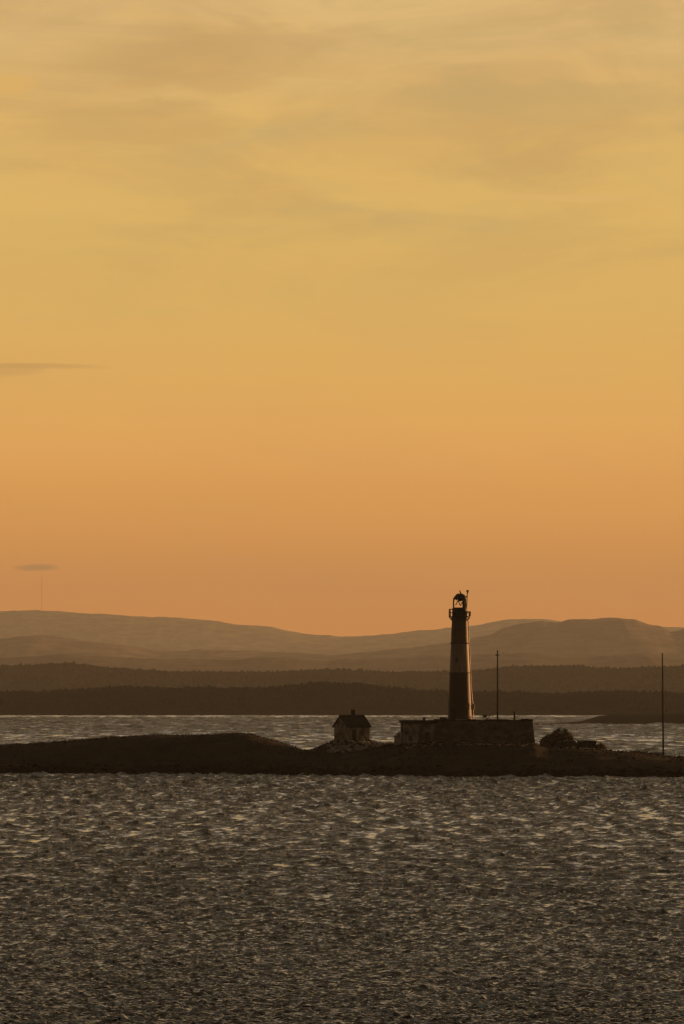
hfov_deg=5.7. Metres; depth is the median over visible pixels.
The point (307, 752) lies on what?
island grass
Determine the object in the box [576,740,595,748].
hut
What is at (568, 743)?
shrub
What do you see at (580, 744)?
door
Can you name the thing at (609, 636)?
mesa hill
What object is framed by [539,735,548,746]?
shrub
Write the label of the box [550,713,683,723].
shore spit
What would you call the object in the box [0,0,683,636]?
sky
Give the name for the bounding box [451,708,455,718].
door
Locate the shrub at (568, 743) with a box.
[564,740,576,747]
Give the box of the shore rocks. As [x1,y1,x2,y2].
[0,762,683,776]
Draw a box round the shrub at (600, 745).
[596,741,605,748]
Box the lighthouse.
[447,590,474,719]
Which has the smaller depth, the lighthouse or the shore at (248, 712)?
the lighthouse
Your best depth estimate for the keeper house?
1261.96 m
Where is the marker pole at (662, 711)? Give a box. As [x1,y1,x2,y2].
[661,653,663,755]
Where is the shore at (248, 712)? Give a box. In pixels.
[0,687,683,714]
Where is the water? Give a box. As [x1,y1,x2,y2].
[0,715,683,1023]
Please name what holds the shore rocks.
on the island at (217, 752)
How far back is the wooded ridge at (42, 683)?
9556.50 m
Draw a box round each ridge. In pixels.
[0,610,683,654]
[0,652,683,672]
[0,665,683,692]
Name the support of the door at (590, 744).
in the hut
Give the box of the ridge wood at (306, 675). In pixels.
[0,660,683,693]
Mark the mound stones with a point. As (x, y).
(347, 747)
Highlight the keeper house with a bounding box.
[332,710,371,741]
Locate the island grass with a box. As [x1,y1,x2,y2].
[1,732,683,767]
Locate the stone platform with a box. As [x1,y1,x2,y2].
[433,719,534,743]
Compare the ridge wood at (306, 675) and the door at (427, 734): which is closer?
the door at (427, 734)
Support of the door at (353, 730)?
in the keeper house
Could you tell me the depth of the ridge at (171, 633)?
39119.42 m
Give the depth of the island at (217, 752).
1239.72 m
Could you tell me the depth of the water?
498.84 m
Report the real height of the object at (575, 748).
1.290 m
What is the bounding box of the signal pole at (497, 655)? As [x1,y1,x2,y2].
[496,650,498,718]
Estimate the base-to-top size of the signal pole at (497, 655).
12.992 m
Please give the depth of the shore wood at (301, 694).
5334.35 m
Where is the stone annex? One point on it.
(416, 731)
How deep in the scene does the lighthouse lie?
1245.84 m
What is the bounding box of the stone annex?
[393,717,438,745]
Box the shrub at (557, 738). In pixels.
[546,727,575,747]
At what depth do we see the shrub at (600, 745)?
1245.66 m
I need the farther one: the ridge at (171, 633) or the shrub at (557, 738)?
the ridge at (171, 633)
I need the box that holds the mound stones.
[325,739,400,752]
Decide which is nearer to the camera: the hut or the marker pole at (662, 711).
the marker pole at (662, 711)
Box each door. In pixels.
[352,729,355,739]
[425,732,429,742]
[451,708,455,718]
[578,742,585,747]
[588,742,594,747]
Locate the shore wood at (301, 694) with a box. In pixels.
[0,681,683,711]
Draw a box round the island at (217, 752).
[0,733,683,776]
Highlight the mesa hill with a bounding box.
[0,617,683,661]
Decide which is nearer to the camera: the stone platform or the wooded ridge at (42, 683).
the stone platform
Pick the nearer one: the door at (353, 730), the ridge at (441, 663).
the door at (353, 730)

